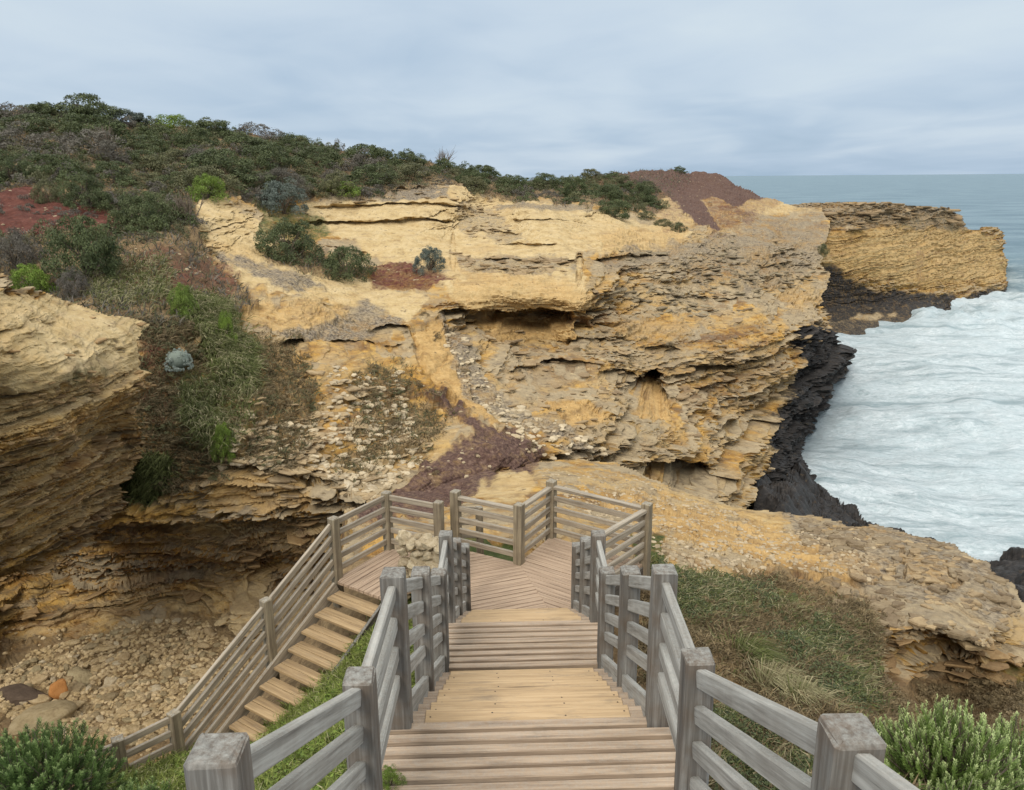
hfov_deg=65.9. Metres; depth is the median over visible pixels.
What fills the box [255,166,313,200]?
shrub
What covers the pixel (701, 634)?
dry scrub
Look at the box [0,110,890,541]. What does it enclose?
cliff
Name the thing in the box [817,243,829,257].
shrub
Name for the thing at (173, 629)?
rock
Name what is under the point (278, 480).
cliff slabs
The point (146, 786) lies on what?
bush
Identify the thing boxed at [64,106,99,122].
windswept tree
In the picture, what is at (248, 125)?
shrub
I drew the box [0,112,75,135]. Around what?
shrub
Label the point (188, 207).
bare bush
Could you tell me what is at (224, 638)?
rock
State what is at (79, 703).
rock
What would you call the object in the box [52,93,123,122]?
shrub
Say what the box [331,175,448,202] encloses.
bench slabs
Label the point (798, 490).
rock shelf
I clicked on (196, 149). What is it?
shrub
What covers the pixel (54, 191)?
shrub
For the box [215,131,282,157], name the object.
shrub
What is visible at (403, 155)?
shrub
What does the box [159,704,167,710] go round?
rock
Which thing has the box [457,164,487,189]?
shrub
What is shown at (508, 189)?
shrub
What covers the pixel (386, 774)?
weed
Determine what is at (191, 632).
rock
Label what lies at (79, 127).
shrub
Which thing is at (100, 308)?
hill grass
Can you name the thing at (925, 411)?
sea
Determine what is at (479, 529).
timber railing
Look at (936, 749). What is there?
bush
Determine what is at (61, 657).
rock
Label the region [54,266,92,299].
shrub
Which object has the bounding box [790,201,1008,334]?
headland
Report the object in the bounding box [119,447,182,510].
gully grass
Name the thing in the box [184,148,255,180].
shrub
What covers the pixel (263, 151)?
shrub
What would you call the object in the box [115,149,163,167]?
shrub
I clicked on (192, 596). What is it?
grotto slabs
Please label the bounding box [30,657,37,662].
rock
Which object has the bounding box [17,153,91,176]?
shrub
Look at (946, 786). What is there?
bush
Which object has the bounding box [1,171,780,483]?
red soil stones
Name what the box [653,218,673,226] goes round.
shrub
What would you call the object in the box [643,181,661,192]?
shrub
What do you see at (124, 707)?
rock
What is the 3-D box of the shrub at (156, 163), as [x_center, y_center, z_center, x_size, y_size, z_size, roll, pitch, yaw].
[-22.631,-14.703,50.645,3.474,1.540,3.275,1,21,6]
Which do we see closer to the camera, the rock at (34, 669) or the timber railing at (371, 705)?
the timber railing at (371, 705)
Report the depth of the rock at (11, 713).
18.26 m
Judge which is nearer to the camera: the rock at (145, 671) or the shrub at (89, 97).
the rock at (145, 671)
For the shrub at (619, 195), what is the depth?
69.40 m
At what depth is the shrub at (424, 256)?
41.45 m
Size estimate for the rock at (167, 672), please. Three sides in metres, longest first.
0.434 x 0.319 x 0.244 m
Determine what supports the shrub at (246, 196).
on the cliff at (394, 238)
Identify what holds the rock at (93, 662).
on the rubble
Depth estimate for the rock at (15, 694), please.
18.84 m
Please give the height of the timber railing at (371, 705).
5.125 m
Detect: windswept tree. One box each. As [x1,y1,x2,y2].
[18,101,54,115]
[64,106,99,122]
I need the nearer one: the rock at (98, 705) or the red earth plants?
the rock at (98, 705)
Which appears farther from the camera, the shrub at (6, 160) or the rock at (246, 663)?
the shrub at (6, 160)
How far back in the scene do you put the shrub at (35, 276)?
27.55 m
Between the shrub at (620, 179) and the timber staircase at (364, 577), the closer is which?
the timber staircase at (364, 577)
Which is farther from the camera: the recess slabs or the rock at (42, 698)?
the rock at (42, 698)
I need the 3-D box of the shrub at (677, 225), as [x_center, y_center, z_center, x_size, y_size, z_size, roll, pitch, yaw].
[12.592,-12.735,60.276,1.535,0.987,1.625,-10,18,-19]
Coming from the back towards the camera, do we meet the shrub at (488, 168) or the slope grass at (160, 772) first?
the shrub at (488, 168)
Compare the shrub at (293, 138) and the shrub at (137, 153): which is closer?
the shrub at (137, 153)
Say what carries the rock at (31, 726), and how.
on the rubble
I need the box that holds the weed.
[382,763,406,789]
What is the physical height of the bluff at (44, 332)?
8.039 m
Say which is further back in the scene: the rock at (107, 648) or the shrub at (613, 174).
the shrub at (613, 174)
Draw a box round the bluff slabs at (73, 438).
[0,275,156,574]
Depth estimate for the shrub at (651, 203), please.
72.88 m
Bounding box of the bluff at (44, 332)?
[0,273,151,578]
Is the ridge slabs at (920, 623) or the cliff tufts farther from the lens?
the cliff tufts
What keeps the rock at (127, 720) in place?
on the grotto wall at (158, 576)
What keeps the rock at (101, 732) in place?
on the grotto wall at (158, 576)
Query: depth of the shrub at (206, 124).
65.30 m
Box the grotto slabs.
[0,519,328,621]
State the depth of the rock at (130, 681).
19.71 m
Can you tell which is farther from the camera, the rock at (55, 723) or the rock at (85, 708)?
the rock at (85, 708)
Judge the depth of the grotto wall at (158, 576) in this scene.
22.20 m
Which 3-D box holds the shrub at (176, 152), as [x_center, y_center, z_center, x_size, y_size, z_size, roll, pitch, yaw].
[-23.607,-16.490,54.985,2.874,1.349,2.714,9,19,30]
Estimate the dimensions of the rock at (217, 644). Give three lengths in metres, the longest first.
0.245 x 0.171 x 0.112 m
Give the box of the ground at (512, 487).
[150,459,1023,788]
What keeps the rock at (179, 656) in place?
on the grotto wall at (158, 576)
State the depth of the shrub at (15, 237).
29.57 m
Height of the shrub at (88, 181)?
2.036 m
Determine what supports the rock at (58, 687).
on the grotto wall at (158, 576)
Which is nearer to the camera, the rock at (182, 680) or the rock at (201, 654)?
the rock at (182, 680)
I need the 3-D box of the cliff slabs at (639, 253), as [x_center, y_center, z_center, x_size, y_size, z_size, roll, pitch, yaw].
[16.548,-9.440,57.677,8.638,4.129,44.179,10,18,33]
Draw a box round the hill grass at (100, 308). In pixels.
[0,108,695,326]
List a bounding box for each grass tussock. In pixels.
[707,622,795,669]
[726,652,824,703]
[771,672,859,714]
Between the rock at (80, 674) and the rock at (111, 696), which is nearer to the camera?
the rock at (111, 696)
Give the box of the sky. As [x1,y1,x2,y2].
[0,0,1023,177]
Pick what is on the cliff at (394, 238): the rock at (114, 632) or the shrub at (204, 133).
the shrub at (204, 133)
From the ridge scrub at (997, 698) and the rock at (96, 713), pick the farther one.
the rock at (96, 713)
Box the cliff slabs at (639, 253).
[595,231,827,317]
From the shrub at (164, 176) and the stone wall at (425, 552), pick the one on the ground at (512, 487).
the stone wall at (425, 552)
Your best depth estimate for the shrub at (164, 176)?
48.30 m
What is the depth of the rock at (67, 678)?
19.78 m
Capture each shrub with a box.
[0,101,34,122]
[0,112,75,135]
[0,120,64,155]
[0,149,35,181]
[0,163,22,180]
[0,226,47,271]
[9,263,59,292]
[14,147,56,164]
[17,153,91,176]
[30,176,63,203]
[38,213,122,288]
[41,125,126,160]
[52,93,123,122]
[54,113,134,142]
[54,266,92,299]
[57,171,112,210]
[77,251,182,310]
[91,160,135,178]
[104,190,172,231]
[109,108,149,126]
[113,134,168,153]
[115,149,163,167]
[131,153,184,173]
[131,172,159,186]
[137,124,175,138]
[144,114,192,128]
[154,175,187,181]
[158,148,187,163]
[166,282,199,318]
[169,165,236,192]
[172,124,218,148]
[181,144,219,158]
[184,116,236,139]
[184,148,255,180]
[185,172,230,202]
[209,421,236,462]
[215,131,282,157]
[215,309,237,345]
[233,121,284,140]
[235,143,307,174]
[237,187,267,203]
[238,170,288,192]
[253,217,325,265]
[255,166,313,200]
[255,176,308,217]
[269,132,314,143]
[283,141,313,153]
[285,175,315,185]
[292,167,320,178]
[295,145,341,164]
[299,185,321,198]
[317,169,346,182]
[319,169,354,198]
[321,244,376,283]
[324,180,361,196]
[343,143,392,159]
[343,149,388,172]
[345,163,399,186]
[362,184,385,194]
[388,148,428,168]
[389,162,435,181]
[412,245,445,275]
[429,158,457,172]
[445,168,463,175]
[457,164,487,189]
[458,176,490,193]
[474,165,500,177]
[492,175,530,190]
[497,186,512,194]
[520,192,537,199]
[530,172,559,188]
[532,178,556,189]
[538,190,557,197]
[556,190,567,196]
[558,195,584,203]
[559,177,572,186]
[559,177,588,196]
[576,169,604,181]
[593,185,628,200]
[597,199,632,219]
[598,184,623,199]
[601,171,624,180]
[610,174,636,183]
[617,181,635,190]
[628,180,655,203]
[631,203,646,211]
[636,210,656,219]
[637,178,652,184]
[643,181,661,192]
[644,199,667,207]
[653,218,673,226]
[670,222,687,232]
[673,165,687,173]
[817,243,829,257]
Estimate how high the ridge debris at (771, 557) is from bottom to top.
3.200 m
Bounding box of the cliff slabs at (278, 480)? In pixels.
[191,363,432,519]
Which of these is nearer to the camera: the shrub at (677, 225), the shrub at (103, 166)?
the shrub at (103, 166)
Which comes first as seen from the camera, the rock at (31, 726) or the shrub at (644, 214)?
the rock at (31, 726)
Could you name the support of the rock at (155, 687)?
on the grotto wall at (158, 576)
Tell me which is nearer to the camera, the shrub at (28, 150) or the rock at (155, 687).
the rock at (155, 687)
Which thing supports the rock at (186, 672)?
on the grotto wall at (158, 576)
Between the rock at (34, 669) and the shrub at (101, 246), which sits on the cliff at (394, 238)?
the shrub at (101, 246)
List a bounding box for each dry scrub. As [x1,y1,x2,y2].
[105,313,458,521]
[637,560,1020,789]
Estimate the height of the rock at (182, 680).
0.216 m
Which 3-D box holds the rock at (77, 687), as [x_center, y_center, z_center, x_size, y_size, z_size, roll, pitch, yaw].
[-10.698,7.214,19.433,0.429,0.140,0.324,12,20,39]
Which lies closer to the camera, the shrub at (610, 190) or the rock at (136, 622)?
the rock at (136, 622)
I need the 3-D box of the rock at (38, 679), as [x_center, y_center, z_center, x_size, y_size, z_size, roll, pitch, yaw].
[-11.782,7.114,19.651,0.309,0.240,0.451,12,20,38]
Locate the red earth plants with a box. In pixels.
[0,184,226,293]
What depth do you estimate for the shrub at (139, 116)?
66.36 m
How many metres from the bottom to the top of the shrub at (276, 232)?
2.669 m
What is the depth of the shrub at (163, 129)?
63.19 m
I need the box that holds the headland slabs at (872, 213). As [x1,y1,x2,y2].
[801,202,992,235]
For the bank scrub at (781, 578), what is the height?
1.702 m
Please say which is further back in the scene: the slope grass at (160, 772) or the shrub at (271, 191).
the shrub at (271, 191)
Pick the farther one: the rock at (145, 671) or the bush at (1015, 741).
the rock at (145, 671)
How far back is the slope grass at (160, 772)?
9.83 m
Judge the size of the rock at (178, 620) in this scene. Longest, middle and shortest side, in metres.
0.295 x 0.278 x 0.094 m
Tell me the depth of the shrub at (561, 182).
77.42 m
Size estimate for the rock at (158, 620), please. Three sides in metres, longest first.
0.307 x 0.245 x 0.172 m
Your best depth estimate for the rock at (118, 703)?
18.91 m
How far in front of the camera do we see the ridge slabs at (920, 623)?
15.27 m
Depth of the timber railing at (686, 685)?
3.82 m
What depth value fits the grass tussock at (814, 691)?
9.26 m
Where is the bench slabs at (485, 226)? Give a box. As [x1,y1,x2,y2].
[450,192,511,240]
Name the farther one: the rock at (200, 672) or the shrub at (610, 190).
the shrub at (610, 190)
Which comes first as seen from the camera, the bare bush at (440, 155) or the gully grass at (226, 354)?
the gully grass at (226, 354)
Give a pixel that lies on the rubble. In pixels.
(87, 653)
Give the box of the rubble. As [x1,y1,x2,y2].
[0,616,255,755]
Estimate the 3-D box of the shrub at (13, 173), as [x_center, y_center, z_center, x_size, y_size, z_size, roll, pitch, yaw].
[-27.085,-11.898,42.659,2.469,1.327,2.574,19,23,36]
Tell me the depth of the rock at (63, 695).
19.06 m
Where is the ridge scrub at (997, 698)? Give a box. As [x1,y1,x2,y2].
[810,590,1023,736]
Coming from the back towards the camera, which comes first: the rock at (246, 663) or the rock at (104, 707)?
the rock at (246, 663)
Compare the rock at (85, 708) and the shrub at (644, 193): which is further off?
the shrub at (644, 193)
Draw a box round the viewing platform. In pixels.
[470,538,642,610]
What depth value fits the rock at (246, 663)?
20.72 m
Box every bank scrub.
[678,572,887,706]
[706,572,883,696]
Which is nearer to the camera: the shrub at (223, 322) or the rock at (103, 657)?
the rock at (103, 657)
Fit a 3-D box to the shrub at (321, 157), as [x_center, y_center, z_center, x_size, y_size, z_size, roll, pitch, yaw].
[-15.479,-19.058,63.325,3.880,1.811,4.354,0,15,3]
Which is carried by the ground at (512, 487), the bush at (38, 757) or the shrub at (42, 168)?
the bush at (38, 757)
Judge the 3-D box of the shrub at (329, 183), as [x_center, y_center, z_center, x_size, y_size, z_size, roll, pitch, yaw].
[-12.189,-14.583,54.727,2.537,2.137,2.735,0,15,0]
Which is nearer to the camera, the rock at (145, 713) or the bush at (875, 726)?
the bush at (875, 726)
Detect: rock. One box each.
[0,683,52,705]
[6,711,18,716]
[8,700,77,734]
[12,705,23,709]
[15,676,26,683]
[18,660,30,666]
[25,724,35,733]
[29,694,51,704]
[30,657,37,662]
[31,665,40,673]
[31,674,48,686]
[35,720,57,733]
[48,678,67,698]
[58,655,66,660]
[59,686,71,698]
[61,718,69,722]
[63,663,68,670]
[63,676,72,680]
[64,639,76,644]
[66,666,92,686]
[68,657,77,661]
[71,682,84,691]
[74,700,84,707]
[82,643,98,648]
[82,705,88,711]
[83,661,89,668]
[86,726,98,732]
[89,658,98,665]
[90,711,100,717]
[91,664,102,670]
[92,730,108,736]
[95,703,102,708]
[96,715,103,721]
[97,645,116,650]
[98,655,105,661]
[100,692,118,701]
[101,705,110,710]
[101,722,110,729]
[104,676,118,686]
[105,657,113,662]
[109,629,120,636]
[112,660,120,664]
[113,712,118,720]
[115,701,122,707]
[118,652,130,659]
[119,724,141,734]
[120,704,127,709]
[121,641,129,646]
[122,717,131,722]
[124,691,135,697]
[126,679,134,684]
[128,701,139,706]
[132,620,138,625]
[139,654,147,663]
[140,668,151,674]
[141,711,150,716]
[142,719,158,725]
[149,684,161,691]
[150,628,161,632]
[155,618,162,623]
[159,691,167,696]
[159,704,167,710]
[160,667,173,677]
[170,626,177,631]
[171,618,180,623]
[174,652,183,659]
[179,677,188,684]
[183,670,191,674]
[186,683,196,693]
[187,630,196,635]
[194,668,208,678]
[196,641,211,648]
[198,652,206,657]
[204,627,214,635]
[206,680,222,690]
[213,642,221,646]
[219,636,229,640]
[237,654,250,666]
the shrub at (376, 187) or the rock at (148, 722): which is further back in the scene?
the shrub at (376, 187)
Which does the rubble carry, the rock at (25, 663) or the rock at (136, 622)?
the rock at (136, 622)
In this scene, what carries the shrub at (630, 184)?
on the cliff at (394, 238)
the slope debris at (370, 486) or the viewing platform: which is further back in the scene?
the slope debris at (370, 486)
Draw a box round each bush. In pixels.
[0,717,137,789]
[86,125,116,154]
[119,776,172,789]
[163,347,193,371]
[170,191,204,222]
[435,147,457,164]
[856,711,899,757]
[877,694,1023,789]
[918,774,997,789]
[973,711,1023,789]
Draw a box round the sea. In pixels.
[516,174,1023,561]
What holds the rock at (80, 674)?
on the grotto wall at (158, 576)
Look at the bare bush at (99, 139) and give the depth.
51.12 m
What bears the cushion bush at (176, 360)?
on the cliff at (394, 238)
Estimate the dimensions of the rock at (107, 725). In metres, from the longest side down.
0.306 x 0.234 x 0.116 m
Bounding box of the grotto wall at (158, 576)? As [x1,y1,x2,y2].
[0,505,342,789]
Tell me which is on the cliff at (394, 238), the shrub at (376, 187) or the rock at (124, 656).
the shrub at (376, 187)
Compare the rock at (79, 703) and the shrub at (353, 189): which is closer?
the rock at (79, 703)
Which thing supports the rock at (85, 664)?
on the grotto wall at (158, 576)
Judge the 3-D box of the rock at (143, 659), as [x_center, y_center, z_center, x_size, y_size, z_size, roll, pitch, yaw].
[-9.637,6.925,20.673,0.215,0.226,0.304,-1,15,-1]
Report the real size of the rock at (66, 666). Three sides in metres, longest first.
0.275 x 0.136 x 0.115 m
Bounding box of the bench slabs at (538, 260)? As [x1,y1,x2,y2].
[449,252,581,274]
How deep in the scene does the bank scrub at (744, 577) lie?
12.66 m
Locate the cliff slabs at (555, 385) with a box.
[454,234,830,482]
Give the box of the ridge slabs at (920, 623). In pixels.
[783,515,1022,664]
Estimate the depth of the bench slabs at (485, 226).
55.10 m
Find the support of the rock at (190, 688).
on the grotto wall at (158, 576)
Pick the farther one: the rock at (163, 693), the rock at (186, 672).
the rock at (186, 672)
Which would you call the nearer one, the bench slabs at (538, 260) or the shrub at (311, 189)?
the bench slabs at (538, 260)
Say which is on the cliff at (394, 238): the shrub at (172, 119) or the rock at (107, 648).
the shrub at (172, 119)
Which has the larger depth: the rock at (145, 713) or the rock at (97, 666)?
the rock at (97, 666)
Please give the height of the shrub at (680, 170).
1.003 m
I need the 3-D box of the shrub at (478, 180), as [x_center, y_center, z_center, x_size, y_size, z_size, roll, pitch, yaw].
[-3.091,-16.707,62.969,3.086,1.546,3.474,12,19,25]
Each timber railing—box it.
[6,490,444,788]
[183,530,470,789]
[450,479,652,591]
[462,505,483,554]
[571,530,919,789]
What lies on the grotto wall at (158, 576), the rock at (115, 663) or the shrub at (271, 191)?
the rock at (115, 663)
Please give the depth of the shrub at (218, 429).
21.10 m
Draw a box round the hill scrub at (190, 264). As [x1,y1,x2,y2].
[0,109,698,328]
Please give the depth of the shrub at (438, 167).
67.85 m
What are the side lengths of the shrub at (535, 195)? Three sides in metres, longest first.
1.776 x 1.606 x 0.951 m
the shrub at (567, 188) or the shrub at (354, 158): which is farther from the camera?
the shrub at (567, 188)
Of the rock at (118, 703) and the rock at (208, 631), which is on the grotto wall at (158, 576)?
the rock at (208, 631)
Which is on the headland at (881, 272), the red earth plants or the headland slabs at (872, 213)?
the headland slabs at (872, 213)
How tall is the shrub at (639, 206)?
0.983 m
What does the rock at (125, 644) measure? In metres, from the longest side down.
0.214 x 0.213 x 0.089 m
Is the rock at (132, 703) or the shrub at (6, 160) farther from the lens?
the shrub at (6, 160)
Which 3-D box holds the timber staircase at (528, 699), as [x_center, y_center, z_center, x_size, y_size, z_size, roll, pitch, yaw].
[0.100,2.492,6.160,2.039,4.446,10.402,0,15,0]
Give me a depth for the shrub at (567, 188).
68.42 m
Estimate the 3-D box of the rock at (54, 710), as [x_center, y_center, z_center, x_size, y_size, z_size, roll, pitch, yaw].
[-10.777,7.424,18.132,1.427,0.573,0.794,-15,22,-32]
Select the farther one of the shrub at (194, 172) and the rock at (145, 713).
the shrub at (194, 172)
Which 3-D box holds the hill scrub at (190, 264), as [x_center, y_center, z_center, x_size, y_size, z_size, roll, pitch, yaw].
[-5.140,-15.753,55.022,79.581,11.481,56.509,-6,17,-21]
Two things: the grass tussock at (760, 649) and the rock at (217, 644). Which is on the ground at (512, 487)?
the grass tussock at (760, 649)
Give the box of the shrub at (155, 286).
[77,251,182,310]
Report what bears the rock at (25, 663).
on the grotto wall at (158, 576)
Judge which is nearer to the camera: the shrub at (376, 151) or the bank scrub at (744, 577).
the bank scrub at (744, 577)
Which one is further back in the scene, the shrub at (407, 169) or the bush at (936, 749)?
the shrub at (407, 169)
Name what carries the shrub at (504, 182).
on the cliff at (394, 238)
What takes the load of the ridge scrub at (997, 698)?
on the ground at (512, 487)
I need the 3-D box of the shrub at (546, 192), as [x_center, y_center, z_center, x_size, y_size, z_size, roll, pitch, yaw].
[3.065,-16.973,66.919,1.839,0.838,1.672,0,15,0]
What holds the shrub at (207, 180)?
on the cliff at (394, 238)
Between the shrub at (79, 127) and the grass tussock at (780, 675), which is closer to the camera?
the grass tussock at (780, 675)
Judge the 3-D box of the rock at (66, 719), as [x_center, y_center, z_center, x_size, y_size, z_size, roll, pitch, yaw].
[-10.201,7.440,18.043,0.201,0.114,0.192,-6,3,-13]
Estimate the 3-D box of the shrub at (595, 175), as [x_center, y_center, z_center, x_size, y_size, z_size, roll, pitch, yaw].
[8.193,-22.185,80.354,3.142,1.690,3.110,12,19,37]
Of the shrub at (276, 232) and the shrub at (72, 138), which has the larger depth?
the shrub at (72, 138)
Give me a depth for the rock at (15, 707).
18.49 m
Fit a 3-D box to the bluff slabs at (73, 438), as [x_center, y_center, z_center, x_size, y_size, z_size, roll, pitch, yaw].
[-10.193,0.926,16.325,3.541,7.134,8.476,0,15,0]
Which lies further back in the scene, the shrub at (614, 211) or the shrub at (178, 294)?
the shrub at (614, 211)
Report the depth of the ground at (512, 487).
16.41 m
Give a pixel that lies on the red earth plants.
(71, 211)
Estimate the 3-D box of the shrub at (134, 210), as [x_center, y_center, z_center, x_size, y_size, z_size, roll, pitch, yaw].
[-16.905,-8.283,36.123,2.893,2.161,2.592,10,19,35]
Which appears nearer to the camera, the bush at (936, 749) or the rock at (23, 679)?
the bush at (936, 749)
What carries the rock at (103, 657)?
on the grotto wall at (158, 576)
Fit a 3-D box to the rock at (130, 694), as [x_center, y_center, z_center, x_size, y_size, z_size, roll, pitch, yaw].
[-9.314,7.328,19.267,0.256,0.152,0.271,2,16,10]
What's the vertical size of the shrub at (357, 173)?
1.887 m
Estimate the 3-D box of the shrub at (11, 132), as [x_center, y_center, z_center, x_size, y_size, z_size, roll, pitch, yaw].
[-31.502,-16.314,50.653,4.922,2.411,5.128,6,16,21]
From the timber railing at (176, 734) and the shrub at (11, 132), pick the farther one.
the shrub at (11, 132)
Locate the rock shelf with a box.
[752,457,1023,601]
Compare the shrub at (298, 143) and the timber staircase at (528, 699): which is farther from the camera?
the shrub at (298, 143)
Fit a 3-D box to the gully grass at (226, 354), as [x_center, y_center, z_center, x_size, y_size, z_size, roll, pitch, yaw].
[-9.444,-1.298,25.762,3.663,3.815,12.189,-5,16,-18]
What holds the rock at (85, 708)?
on the grotto wall at (158, 576)
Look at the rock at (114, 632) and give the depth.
21.39 m
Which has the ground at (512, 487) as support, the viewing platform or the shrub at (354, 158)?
the viewing platform
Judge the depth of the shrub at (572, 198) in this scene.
62.83 m
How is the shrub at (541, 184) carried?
on the cliff at (394, 238)
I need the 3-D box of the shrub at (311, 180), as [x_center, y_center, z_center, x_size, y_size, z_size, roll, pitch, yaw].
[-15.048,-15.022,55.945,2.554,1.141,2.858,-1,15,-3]
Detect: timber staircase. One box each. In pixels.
[217,549,410,741]
[382,600,675,789]
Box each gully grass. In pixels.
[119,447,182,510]
[159,284,272,460]
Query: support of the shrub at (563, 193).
on the cliff at (394, 238)
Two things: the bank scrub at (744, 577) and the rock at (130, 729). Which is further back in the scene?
the rock at (130, 729)
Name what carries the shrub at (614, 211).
on the cliff at (394, 238)
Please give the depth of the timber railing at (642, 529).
13.16 m
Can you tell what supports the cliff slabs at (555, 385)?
on the cliff at (394, 238)
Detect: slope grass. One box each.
[86,594,414,789]
[637,551,1018,789]
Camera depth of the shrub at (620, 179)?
81.83 m
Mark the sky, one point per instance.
(525, 88)
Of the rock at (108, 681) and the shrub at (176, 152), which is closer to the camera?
the rock at (108, 681)
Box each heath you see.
[0,104,660,265]
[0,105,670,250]
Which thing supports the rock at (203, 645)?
on the grotto wall at (158, 576)
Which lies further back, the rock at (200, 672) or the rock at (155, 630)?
the rock at (155, 630)
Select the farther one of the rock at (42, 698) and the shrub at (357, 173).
the shrub at (357, 173)
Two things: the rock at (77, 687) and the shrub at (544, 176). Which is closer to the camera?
the rock at (77, 687)
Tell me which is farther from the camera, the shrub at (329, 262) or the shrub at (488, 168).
the shrub at (488, 168)
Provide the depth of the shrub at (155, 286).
28.53 m
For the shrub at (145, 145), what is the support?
on the cliff at (394, 238)
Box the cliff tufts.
[317,309,761,475]
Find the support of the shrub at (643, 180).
on the cliff at (394, 238)
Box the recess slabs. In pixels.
[876,634,1023,687]
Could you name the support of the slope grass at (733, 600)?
on the ground at (512, 487)
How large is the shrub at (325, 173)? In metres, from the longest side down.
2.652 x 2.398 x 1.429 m
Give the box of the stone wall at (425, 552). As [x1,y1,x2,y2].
[395,530,438,599]
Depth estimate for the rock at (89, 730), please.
17.76 m
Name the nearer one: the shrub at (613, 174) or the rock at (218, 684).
the rock at (218, 684)
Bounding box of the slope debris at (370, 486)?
[206,331,607,497]
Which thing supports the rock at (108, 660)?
on the rubble
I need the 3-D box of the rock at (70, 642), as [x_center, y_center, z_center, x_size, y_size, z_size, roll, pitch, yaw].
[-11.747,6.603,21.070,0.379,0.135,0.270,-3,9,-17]
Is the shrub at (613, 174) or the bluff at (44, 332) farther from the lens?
the shrub at (613, 174)
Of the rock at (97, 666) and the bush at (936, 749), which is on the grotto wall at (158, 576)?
the rock at (97, 666)
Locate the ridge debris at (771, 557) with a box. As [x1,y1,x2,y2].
[538,469,875,711]
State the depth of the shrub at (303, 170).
58.07 m
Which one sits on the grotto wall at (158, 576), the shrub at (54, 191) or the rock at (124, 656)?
the rock at (124, 656)
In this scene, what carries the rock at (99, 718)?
on the grotto wall at (158, 576)
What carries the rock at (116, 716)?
on the grotto wall at (158, 576)
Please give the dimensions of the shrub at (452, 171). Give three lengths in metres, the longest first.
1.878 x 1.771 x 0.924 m

